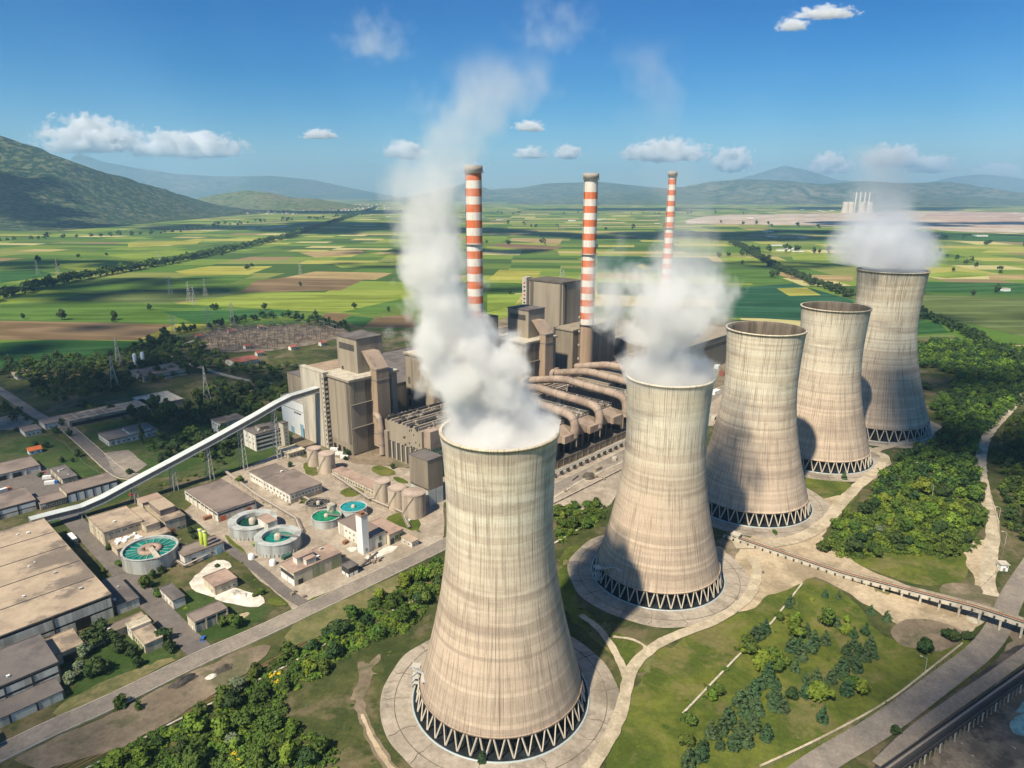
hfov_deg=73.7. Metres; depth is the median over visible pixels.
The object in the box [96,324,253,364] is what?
field
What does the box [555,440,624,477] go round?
pipe bridge
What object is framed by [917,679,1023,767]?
rubble ground
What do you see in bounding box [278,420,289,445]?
stair tower
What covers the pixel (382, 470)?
lawn
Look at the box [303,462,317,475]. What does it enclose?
lawn
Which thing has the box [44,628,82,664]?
entrance block
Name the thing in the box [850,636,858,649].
conifer
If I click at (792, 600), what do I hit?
conifer
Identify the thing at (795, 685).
ground cover
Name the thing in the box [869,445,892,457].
grass slope
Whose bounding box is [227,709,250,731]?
broadleaf tree
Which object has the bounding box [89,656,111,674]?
broadleaf tree
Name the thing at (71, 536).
truck
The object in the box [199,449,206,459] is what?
broadleaf tree
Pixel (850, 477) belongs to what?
tower apron
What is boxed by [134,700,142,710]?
broadleaf tree
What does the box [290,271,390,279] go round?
field
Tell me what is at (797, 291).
field
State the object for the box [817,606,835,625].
broadleaf tree
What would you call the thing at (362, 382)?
boiler house
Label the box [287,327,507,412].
turbine hall
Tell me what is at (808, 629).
conifer
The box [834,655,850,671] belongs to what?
conifer
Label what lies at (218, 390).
broadleaf tree
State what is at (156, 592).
broadleaf tree
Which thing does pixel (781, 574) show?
dirt ground
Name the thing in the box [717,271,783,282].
field
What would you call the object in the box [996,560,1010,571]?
white kiosk
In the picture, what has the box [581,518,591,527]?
broadleaf tree
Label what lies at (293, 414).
white hall
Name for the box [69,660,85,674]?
grey green tree
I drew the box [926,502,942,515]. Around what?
broadleaf tree
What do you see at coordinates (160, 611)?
works road
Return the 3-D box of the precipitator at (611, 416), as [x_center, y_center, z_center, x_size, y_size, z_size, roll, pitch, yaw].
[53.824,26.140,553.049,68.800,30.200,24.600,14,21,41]
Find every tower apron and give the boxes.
[380,637,619,767]
[567,535,749,627]
[711,488,829,537]
[803,447,890,481]
[868,421,947,447]
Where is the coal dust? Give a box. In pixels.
[874,644,1023,767]
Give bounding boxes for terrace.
[107,523,171,555]
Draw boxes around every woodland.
[0,336,288,401]
[0,400,30,420]
[867,336,1023,507]
[989,412,1023,537]
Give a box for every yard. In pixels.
[185,453,443,608]
[290,317,725,470]
[303,438,625,505]
[708,385,723,425]
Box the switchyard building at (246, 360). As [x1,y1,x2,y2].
[225,355,258,367]
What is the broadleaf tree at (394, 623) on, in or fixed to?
on the site ground at (324, 707)
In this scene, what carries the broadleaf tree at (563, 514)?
on the site ground at (324, 707)
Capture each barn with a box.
[130,363,186,382]
[1000,288,1010,290]
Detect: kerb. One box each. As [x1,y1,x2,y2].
[0,387,719,743]
[0,394,721,762]
[58,427,128,479]
[74,427,136,473]
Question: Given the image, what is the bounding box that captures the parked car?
[199,635,205,641]
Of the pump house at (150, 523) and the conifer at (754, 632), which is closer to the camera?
the conifer at (754, 632)
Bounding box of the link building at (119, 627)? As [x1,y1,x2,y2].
[83,612,143,647]
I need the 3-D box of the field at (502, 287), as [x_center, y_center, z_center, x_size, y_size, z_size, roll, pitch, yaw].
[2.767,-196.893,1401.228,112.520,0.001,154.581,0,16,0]
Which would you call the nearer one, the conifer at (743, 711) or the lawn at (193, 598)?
the conifer at (743, 711)
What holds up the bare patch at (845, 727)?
on the grass slope at (699, 658)
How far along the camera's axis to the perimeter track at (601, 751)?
287.01 m
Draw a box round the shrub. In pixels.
[721,665,728,671]
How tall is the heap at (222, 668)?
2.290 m
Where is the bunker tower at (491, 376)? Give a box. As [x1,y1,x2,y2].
[463,313,498,402]
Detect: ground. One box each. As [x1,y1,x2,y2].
[0,198,1023,361]
[0,317,1023,767]
[15,645,270,767]
[193,325,347,351]
[350,661,376,699]
[553,471,620,515]
[715,538,739,558]
[735,536,987,631]
[777,495,839,542]
[891,619,962,650]
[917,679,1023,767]
[939,583,1023,664]
[963,540,998,585]
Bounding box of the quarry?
[685,211,1023,232]
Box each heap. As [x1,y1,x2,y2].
[167,673,198,688]
[205,673,216,679]
[213,663,232,674]
[223,589,240,597]
[235,592,247,598]
[239,612,248,617]
[582,472,594,479]
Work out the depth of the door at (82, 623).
307.12 m
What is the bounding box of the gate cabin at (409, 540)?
[401,533,418,547]
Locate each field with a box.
[0,270,58,282]
[0,289,89,299]
[0,301,270,324]
[0,321,171,339]
[0,340,144,367]
[54,259,144,270]
[55,288,246,303]
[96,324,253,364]
[107,250,190,258]
[124,275,253,287]
[128,240,202,246]
[142,324,233,338]
[162,309,294,321]
[175,266,271,275]
[177,292,400,313]
[239,277,362,292]
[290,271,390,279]
[299,249,364,257]
[312,312,350,322]
[333,261,400,267]
[342,316,372,326]
[345,299,408,313]
[364,314,417,327]
[487,283,521,292]
[487,294,521,310]
[487,300,521,320]
[488,270,540,279]
[489,243,563,251]
[510,238,562,244]
[595,274,643,280]
[597,256,724,273]
[597,282,728,299]
[637,264,648,269]
[713,283,852,320]
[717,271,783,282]
[719,256,837,269]
[745,234,818,238]
[768,229,851,234]
[775,272,852,280]
[777,288,819,295]
[790,253,852,260]
[917,334,961,339]
[918,320,948,333]
[921,295,1023,336]
[922,248,988,251]
[925,282,1023,293]
[929,271,1003,277]
[931,232,1023,241]
[988,275,1023,278]
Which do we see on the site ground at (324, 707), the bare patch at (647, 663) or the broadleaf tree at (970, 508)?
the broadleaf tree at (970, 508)
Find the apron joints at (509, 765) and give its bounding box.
[383,639,615,767]
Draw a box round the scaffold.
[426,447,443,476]
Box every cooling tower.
[410,410,589,762]
[591,364,725,610]
[706,321,812,527]
[797,301,873,473]
[841,202,848,212]
[849,202,853,212]
[855,266,932,442]
[857,202,865,212]
[866,202,872,212]
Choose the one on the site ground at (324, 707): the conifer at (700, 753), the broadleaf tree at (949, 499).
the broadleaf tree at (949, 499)
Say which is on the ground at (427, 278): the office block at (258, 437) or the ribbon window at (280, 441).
the office block at (258, 437)
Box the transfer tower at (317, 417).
[299,359,337,447]
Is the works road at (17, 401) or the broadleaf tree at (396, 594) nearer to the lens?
the broadleaf tree at (396, 594)
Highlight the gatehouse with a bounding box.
[278,444,304,457]
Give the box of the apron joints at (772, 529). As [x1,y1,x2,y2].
[711,493,823,534]
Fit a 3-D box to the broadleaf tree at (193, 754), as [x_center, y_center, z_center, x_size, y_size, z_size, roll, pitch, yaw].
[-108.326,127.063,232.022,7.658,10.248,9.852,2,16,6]
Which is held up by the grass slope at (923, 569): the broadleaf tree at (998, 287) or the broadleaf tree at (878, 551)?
the broadleaf tree at (878, 551)
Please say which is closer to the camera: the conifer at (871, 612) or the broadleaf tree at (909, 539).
the conifer at (871, 612)
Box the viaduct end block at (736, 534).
[730,531,742,538]
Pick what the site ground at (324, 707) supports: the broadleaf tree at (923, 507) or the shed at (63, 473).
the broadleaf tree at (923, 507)
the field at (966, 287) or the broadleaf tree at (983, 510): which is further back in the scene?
the field at (966, 287)
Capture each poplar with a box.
[137,420,144,443]
[217,396,220,409]
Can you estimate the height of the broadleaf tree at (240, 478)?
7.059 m
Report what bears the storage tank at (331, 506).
on the ground at (427, 278)
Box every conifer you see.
[477,750,486,764]
[681,746,695,767]
[693,739,708,764]
[703,720,718,740]
[703,737,709,752]
[714,736,725,751]
[715,716,728,737]
[719,711,733,730]
[720,704,737,725]
[726,731,741,752]
[731,688,747,707]
[731,718,744,736]
[737,700,749,720]
[739,727,754,749]
[743,684,753,701]
[744,709,754,722]
[746,714,761,735]
[747,696,754,707]
[749,625,761,642]
[749,678,761,697]
[749,695,765,717]
[757,622,766,640]
[757,674,766,691]
[759,722,773,743]
[761,660,775,677]
[762,619,771,635]
[763,669,776,688]
[765,687,773,700]
[766,690,781,712]
[773,677,781,689]
[773,685,781,697]
[776,694,790,714]
[783,597,792,608]
[784,635,797,654]
[790,594,794,604]
[790,660,800,673]
[793,644,808,663]
[795,635,803,646]
[797,681,812,699]
[801,671,809,684]
[802,622,811,635]
[803,635,817,654]
[807,629,820,648]
[811,667,822,680]
[816,705,828,725]
[820,630,830,646]
[821,588,828,598]
[826,668,838,685]
[831,615,841,628]
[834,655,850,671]
[834,664,841,677]
[835,590,841,599]
[838,665,850,679]
[839,678,854,696]
[840,640,851,656]
[841,471,847,479]
[846,652,855,667]
[848,626,858,637]
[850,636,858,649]
[851,655,863,673]
[853,642,862,654]
[858,645,871,662]
[859,622,870,636]
[864,634,877,649]
[866,605,875,615]
[871,647,878,659]
[881,610,891,623]
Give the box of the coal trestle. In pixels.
[879,666,1023,767]
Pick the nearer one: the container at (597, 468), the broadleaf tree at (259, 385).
the container at (597, 468)
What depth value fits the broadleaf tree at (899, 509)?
414.83 m
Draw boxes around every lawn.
[0,430,89,468]
[45,453,99,476]
[50,492,128,527]
[64,635,175,701]
[83,414,292,476]
[174,590,274,641]
[225,535,246,554]
[268,597,287,605]
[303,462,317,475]
[340,487,363,496]
[371,465,395,475]
[387,513,420,530]
[393,477,407,483]
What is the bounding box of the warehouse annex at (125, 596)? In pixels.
[100,575,139,614]
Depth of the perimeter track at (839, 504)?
430.73 m
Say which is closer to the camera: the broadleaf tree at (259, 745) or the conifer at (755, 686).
the broadleaf tree at (259, 745)
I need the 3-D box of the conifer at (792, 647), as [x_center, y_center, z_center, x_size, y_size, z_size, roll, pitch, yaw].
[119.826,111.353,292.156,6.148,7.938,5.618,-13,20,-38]
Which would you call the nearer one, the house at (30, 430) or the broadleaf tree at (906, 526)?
the broadleaf tree at (906, 526)
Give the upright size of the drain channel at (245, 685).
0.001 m
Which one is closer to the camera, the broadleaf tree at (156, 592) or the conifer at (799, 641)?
the conifer at (799, 641)
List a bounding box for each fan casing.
[519,376,530,383]
[549,367,559,375]
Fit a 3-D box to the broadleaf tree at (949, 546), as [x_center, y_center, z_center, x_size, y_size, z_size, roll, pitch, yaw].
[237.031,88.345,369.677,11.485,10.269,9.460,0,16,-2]
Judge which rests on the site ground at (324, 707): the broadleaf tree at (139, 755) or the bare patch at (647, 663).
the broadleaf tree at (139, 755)
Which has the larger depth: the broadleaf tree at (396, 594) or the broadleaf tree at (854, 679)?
the broadleaf tree at (396, 594)
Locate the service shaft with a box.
[384,428,390,456]
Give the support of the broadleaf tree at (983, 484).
on the site ground at (324, 707)
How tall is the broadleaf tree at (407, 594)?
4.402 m
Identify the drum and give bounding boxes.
[248,553,254,559]
[269,559,275,565]
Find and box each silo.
[132,353,137,366]
[140,352,144,359]
[197,528,203,544]
[202,530,207,546]
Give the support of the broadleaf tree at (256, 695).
on the site ground at (324, 707)
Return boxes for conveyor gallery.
[28,386,319,521]
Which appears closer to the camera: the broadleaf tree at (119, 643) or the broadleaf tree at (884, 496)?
the broadleaf tree at (119, 643)
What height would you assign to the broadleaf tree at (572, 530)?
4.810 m
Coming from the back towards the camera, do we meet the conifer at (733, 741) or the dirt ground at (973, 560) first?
the dirt ground at (973, 560)
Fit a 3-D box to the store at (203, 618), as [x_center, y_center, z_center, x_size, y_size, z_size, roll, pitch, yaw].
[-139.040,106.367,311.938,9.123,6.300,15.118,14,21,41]
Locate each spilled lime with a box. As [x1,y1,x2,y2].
[189,560,231,596]
[215,588,264,606]
[365,546,397,559]
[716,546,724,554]
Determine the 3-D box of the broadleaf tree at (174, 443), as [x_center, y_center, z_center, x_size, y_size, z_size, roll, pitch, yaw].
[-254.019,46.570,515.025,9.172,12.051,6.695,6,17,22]
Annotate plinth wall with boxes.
[555,427,625,468]
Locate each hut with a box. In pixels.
[26,445,42,454]
[194,333,202,337]
[242,343,251,348]
[255,350,263,356]
[287,344,296,349]
[317,340,326,345]
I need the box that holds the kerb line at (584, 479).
[554,461,622,497]
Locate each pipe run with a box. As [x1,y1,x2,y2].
[174,554,208,569]
[223,470,302,530]
[332,473,373,502]
[362,496,410,527]
[554,468,621,502]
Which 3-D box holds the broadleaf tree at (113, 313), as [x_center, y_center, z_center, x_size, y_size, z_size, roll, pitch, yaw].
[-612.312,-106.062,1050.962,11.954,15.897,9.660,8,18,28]
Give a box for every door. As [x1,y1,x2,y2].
[0,475,6,480]
[13,472,21,477]
[63,651,77,662]
[75,615,91,631]
[216,546,221,553]
[300,424,303,436]
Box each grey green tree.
[62,670,77,684]
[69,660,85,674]
[76,641,92,658]
[224,731,240,745]
[228,676,246,690]
[875,525,885,531]
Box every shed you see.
[50,464,77,483]
[136,492,162,508]
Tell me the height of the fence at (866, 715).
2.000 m
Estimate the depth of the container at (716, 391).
664.14 m
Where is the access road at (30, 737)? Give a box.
[0,387,722,760]
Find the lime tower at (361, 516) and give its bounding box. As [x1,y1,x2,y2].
[355,510,369,554]
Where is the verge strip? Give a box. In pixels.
[759,642,962,766]
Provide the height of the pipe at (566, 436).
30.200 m
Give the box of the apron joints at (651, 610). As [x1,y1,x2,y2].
[573,541,745,625]
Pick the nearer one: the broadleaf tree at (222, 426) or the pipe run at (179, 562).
the pipe run at (179, 562)
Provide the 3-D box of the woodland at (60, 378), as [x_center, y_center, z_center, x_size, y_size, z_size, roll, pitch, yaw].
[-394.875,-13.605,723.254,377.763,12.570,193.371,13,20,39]
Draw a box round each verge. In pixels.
[53,657,174,715]
[284,566,427,644]
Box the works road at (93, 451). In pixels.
[59,426,137,478]
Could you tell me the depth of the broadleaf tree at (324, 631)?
300.96 m
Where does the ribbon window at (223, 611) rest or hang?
in the store at (203, 618)
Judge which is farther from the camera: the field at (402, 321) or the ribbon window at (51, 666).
the field at (402, 321)
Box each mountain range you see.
[70,154,402,198]
[351,182,661,201]
[506,179,1023,204]
[736,166,1023,192]
[873,197,1023,205]
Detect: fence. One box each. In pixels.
[6,433,101,473]
[767,643,963,766]
[988,492,1003,579]
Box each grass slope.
[558,546,673,672]
[606,578,969,767]
[805,478,857,515]
[837,539,967,585]
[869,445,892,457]
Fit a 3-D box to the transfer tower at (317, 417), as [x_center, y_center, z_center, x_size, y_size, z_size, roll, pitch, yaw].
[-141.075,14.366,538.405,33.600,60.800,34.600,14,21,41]
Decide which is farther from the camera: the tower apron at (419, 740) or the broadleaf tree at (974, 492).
the broadleaf tree at (974, 492)
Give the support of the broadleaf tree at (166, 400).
on the site ground at (324, 707)
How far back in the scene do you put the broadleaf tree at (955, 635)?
297.47 m
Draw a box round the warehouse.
[0,518,115,648]
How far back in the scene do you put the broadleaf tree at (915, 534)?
382.30 m
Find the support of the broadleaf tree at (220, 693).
on the site ground at (324, 707)
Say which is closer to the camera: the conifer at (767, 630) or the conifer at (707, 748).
the conifer at (707, 748)
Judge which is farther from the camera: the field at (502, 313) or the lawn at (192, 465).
the field at (502, 313)
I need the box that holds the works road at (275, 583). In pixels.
[224,543,308,605]
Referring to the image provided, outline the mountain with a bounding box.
[0,136,283,230]
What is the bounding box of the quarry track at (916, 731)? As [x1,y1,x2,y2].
[872,647,1023,765]
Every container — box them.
[203,514,212,520]
[281,552,291,559]
[342,539,348,544]
[568,474,578,480]
[593,465,601,471]
[712,389,720,394]
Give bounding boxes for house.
[11,369,37,379]
[19,424,41,436]
[38,415,66,429]
[87,506,142,546]
[125,615,150,639]
[129,505,160,532]
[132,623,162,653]
[144,497,186,532]
[177,534,224,565]
[279,543,341,585]
[326,330,398,455]
[341,559,358,576]
[403,316,476,410]
[498,304,557,401]
[522,276,616,376]
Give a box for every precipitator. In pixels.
[385,400,479,463]
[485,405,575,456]
[513,395,599,452]
[538,389,622,441]
[566,380,626,429]
[597,378,626,391]
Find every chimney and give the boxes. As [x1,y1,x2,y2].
[463,165,484,409]
[577,173,599,375]
[658,171,677,321]
[854,192,857,212]
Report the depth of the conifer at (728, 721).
249.22 m
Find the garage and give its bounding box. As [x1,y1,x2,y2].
[0,456,40,480]
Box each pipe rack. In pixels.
[455,389,542,410]
[525,369,596,395]
[612,357,626,363]
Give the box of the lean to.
[0,677,65,727]
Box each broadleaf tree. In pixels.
[34,255,40,262]
[41,441,50,446]
[51,426,60,432]
[55,308,66,319]
[65,428,72,435]
[73,449,82,456]
[78,625,106,646]
[80,400,87,407]
[83,665,93,677]
[86,403,95,408]
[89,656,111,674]
[90,617,107,629]
[101,746,131,767]
[103,629,118,642]
[105,542,110,549]
[110,310,117,317]
[111,638,128,652]
[112,693,126,709]
[114,560,121,565]
[125,644,138,656]
[126,405,136,417]
[131,655,143,667]
[131,745,150,767]
[134,405,150,422]
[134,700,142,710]
[137,737,149,747]
[138,574,153,588]
[145,394,160,408]
[146,443,155,450]
[147,735,163,748]
[148,569,155,577]
[151,735,163,745]
[153,587,161,596]
[154,428,165,438]
[154,626,172,641]
[157,439,165,449]
[157,454,163,462]
[157,565,165,573]
[159,397,168,405]
[162,446,173,456]
[162,638,176,653]
[164,401,177,416]
[168,438,179,452]
[174,738,186,751]
[176,420,188,428]
[178,433,187,442]
[178,722,190,733]
[181,712,206,733]
[181,740,206,767]
[182,425,200,440]
[183,401,191,410]
[183,441,192,450]
[187,526,194,532]
[191,387,202,397]
[192,431,206,443]
[192,701,208,717]
[195,396,203,404]
[198,736,207,745]
[199,386,210,397]
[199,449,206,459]
[200,384,213,396]
[204,428,216,436]
[206,405,213,412]
[208,448,216,460]
[210,412,218,419]
[210,715,230,739]
[211,401,217,410]
[212,684,232,706]
[212,712,227,719]
[213,409,224,416]
[215,377,226,388]
[215,385,226,400]
[217,436,234,448]
[217,615,226,626]
[218,423,227,431]
[220,447,231,455]
[221,688,242,708]
[222,389,235,409]
[223,385,231,391]
[227,613,234,624]
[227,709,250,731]
[228,734,244,748]
[230,614,243,627]
[232,436,238,443]
[233,384,244,394]
[235,475,244,481]
[239,403,247,413]
[244,393,254,401]
[245,382,251,389]
[247,402,252,412]
[248,662,262,676]
[248,685,268,704]
[250,719,258,728]
[252,402,265,412]
[252,749,269,767]
[254,379,265,387]
[254,742,267,755]
[255,381,263,390]
[255,712,282,731]
[257,588,264,594]
[261,680,271,691]
[262,387,272,397]
[266,745,278,762]
[267,394,274,401]
[269,383,277,392]
[275,701,286,707]
[278,640,298,658]
[278,738,302,766]
[279,670,289,679]
[279,679,291,691]
[284,718,299,739]
[288,665,298,677]
[296,746,316,767]
[301,658,316,673]
[304,638,319,650]
[312,735,328,755]
[316,659,332,675]
[320,627,329,637]
[325,641,342,658]
[327,618,350,635]
[327,632,339,640]
[340,639,347,647]
[343,605,361,621]
[355,623,365,632]
[359,612,373,625]
[367,595,381,607]
[371,623,386,637]
[373,588,385,599]
[386,594,397,609]
[388,621,398,626]
[392,590,402,603]
[394,602,411,621]
[398,572,411,588]
[401,590,412,597]
[407,567,422,581]
[412,590,425,604]
[416,583,432,602]
[417,564,430,580]
[425,586,435,595]
[428,563,443,580]
[429,557,442,568]
[432,573,442,585]
[434,584,440,594]
[553,504,565,510]
[553,508,562,516]
[554,517,566,524]
[554,529,564,536]
[559,511,565,517]
[560,521,567,527]
[566,506,574,515]
[567,515,578,527]
[567,528,577,534]
[571,500,578,508]
[576,514,587,525]
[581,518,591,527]
[582,500,594,506]
[582,505,590,513]
[589,506,595,513]
[592,497,600,506]
[595,511,604,518]
[677,731,694,745]
[681,711,696,725]
[706,681,724,695]
[707,688,716,700]
[739,639,745,652]
[741,634,760,653]
[751,649,775,671]
[767,646,780,659]
[769,270,774,276]
[772,658,785,672]
[774,611,784,619]
[781,656,791,665]
[785,686,798,699]
[787,618,806,637]
[791,611,802,620]
[805,680,835,702]
[816,537,831,552]
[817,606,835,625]
[829,518,842,529]
[838,531,852,539]
[839,623,853,634]
[842,509,853,519]
[842,674,860,687]
[843,614,850,622]
[844,535,863,553]
[848,521,862,531]
[853,531,868,541]
[854,678,871,694]
[857,499,876,514]
[863,519,874,526]
[867,528,876,538]
[867,543,876,552]
[868,512,880,520]
[871,539,880,544]
[872,544,883,556]
[873,531,884,539]
[877,492,891,501]
[879,502,892,511]
[881,514,888,520]
[885,517,894,525]
[887,529,905,543]
[888,497,901,508]
[890,724,902,734]
[894,506,904,512]
[896,513,905,519]
[896,543,907,550]
[898,519,913,532]
[900,485,910,495]
[903,516,913,524]
[904,478,914,484]
[905,535,914,543]
[908,489,920,499]
[908,530,925,541]
[909,476,930,493]
[912,525,925,533]
[913,511,927,523]
[916,542,927,549]
[917,503,929,512]
[917,636,933,653]
[922,382,931,389]
[924,531,939,543]
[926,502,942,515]
[928,478,936,490]
[929,512,935,518]
[931,526,939,533]
[932,520,948,530]
[933,545,945,553]
[934,483,953,496]
[937,499,945,508]
[940,538,961,556]
[941,528,965,543]
[941,628,950,638]
[943,521,955,531]
[944,497,954,502]
[945,491,956,497]
[945,511,963,528]
[947,629,962,641]
[948,504,968,514]
[949,502,962,506]
[961,630,975,639]
[962,532,973,542]
[966,484,981,500]
[966,506,973,511]
[967,490,985,499]
[967,514,983,526]
[973,507,990,522]
[975,480,986,488]
[994,284,1001,292]
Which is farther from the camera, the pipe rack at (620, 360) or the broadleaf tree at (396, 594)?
the pipe rack at (620, 360)
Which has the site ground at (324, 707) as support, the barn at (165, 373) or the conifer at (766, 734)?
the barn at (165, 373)
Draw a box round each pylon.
[109,355,118,385]
[114,337,121,362]
[169,315,176,333]
[202,306,211,328]
[203,367,210,399]
[227,302,235,323]
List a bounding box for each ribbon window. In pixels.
[0,597,108,639]
[0,666,53,688]
[0,674,55,698]
[41,607,110,635]
[72,409,137,426]
[186,493,216,514]
[196,611,226,624]
[219,502,254,515]
[256,430,279,437]
[256,433,280,441]
[257,437,280,445]
[257,441,280,449]
[281,568,293,579]
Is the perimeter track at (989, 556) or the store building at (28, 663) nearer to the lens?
the store building at (28, 663)
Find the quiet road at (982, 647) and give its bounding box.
[787,558,1023,767]
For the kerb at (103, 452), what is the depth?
515.21 m
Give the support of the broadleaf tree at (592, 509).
on the dirt ground at (605, 492)
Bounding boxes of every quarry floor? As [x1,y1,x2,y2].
[925,212,1023,222]
[951,224,1023,227]
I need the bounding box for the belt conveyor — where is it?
[358,551,378,568]
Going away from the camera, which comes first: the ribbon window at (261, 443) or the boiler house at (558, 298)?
the ribbon window at (261, 443)
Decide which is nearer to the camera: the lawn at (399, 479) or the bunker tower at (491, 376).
the lawn at (399, 479)
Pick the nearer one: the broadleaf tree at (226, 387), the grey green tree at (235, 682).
the grey green tree at (235, 682)
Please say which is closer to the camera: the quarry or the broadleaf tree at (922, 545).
the broadleaf tree at (922, 545)
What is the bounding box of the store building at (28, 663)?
[0,633,62,700]
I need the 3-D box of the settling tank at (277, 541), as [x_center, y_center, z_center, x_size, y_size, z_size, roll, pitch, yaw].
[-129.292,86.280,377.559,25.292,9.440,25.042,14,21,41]
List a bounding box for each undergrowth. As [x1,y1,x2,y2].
[75,385,287,462]
[88,559,443,767]
[553,500,607,543]
[827,480,982,558]
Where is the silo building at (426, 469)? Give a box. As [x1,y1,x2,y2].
[408,448,443,505]
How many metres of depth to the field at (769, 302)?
1229.22 m
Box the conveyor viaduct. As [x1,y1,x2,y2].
[723,531,1023,637]
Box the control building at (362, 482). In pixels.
[331,466,373,494]
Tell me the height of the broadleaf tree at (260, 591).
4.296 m
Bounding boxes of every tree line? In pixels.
[0,206,376,297]
[0,209,368,240]
[138,310,350,343]
[407,211,1023,256]
[729,239,855,297]
[852,227,1003,272]
[920,306,1023,360]
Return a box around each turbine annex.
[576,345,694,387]
[614,320,726,369]
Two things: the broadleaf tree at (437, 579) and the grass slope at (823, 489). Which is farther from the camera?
the grass slope at (823, 489)
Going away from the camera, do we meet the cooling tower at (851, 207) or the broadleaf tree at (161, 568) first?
the broadleaf tree at (161, 568)
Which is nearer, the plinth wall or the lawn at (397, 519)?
the lawn at (397, 519)
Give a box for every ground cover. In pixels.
[10,365,290,522]
[637,483,965,767]
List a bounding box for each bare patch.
[557,556,568,568]
[591,621,611,636]
[641,654,656,672]
[836,718,852,735]
[874,586,893,594]
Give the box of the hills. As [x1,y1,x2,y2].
[198,190,376,210]
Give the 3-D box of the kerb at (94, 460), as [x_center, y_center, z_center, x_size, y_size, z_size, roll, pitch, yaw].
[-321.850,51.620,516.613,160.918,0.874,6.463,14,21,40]
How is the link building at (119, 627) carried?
on the ground at (427, 278)
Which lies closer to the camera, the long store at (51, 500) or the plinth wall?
the long store at (51, 500)
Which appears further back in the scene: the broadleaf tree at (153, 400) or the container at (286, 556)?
the broadleaf tree at (153, 400)
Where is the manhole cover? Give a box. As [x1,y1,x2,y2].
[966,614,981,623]
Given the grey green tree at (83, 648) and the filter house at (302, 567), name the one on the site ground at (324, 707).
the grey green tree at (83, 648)
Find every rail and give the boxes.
[61,609,370,767]
[69,582,426,767]
[75,582,430,767]
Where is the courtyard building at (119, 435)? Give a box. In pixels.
[98,422,156,445]
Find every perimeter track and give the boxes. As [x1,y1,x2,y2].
[582,558,761,767]
[732,429,936,548]
[975,390,1023,596]
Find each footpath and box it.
[354,654,397,767]
[361,714,393,767]
[579,613,630,680]
[613,635,646,659]
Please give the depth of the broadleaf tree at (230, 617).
309.56 m
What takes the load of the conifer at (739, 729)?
on the grass slope at (699, 658)
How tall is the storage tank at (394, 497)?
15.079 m
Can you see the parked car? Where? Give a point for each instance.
(202, 638)
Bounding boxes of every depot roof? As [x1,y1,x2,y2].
[61,399,147,426]
[132,391,182,411]
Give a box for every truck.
[0,486,11,492]
[42,475,52,479]
[44,480,58,484]
[67,532,78,543]
[335,451,343,455]
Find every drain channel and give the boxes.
[86,599,415,767]
[682,583,802,712]
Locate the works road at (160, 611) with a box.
[60,514,209,655]
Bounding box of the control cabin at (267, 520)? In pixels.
[257,513,277,528]
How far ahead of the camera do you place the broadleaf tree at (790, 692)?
263.70 m
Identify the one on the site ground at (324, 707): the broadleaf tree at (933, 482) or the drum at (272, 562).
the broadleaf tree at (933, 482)
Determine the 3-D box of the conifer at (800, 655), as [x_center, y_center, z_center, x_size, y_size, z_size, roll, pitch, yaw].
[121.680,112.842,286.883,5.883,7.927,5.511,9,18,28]
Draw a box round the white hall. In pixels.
[280,390,305,437]
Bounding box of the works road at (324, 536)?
[221,476,378,571]
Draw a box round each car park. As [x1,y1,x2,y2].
[0,414,33,429]
[0,466,60,497]
[104,450,146,477]
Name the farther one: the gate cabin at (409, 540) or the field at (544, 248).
the field at (544, 248)
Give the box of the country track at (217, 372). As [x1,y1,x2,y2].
[170,355,277,383]
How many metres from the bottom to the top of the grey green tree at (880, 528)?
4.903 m
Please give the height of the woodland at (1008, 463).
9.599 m
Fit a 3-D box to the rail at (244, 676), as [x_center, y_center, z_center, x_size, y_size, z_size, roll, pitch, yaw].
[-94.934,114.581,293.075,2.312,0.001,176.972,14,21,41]
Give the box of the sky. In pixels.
[0,0,1023,196]
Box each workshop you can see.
[185,479,256,522]
[249,463,287,486]
[262,468,321,503]
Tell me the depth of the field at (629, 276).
1593.14 m
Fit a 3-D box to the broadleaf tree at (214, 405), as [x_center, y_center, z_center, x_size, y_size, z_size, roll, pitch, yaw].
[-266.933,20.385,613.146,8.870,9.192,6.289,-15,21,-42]
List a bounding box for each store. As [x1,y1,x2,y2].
[0,487,37,519]
[35,491,66,510]
[58,472,117,503]
[159,582,185,608]
[186,600,227,632]
[202,568,237,594]
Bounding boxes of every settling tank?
[120,535,178,574]
[227,509,277,540]
[254,524,302,557]
[305,497,331,514]
[311,509,341,529]
[339,500,366,517]
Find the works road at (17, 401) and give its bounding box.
[0,387,67,426]
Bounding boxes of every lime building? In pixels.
[337,514,385,550]
[370,517,403,544]
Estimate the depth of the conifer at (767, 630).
303.65 m
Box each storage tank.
[306,444,320,466]
[318,449,335,473]
[326,501,335,511]
[373,475,390,502]
[387,483,404,510]
[401,485,425,519]
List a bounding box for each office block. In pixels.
[211,413,244,431]
[243,421,281,451]
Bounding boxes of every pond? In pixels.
[1010,713,1023,735]
[1015,702,1023,712]
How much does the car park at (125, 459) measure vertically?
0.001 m
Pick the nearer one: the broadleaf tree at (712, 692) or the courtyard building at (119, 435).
the broadleaf tree at (712, 692)
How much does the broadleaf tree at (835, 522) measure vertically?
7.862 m
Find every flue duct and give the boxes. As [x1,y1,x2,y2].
[373,412,384,454]
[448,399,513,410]
[475,391,578,438]
[500,383,603,428]
[529,375,626,417]
[554,368,626,385]
[574,361,631,371]

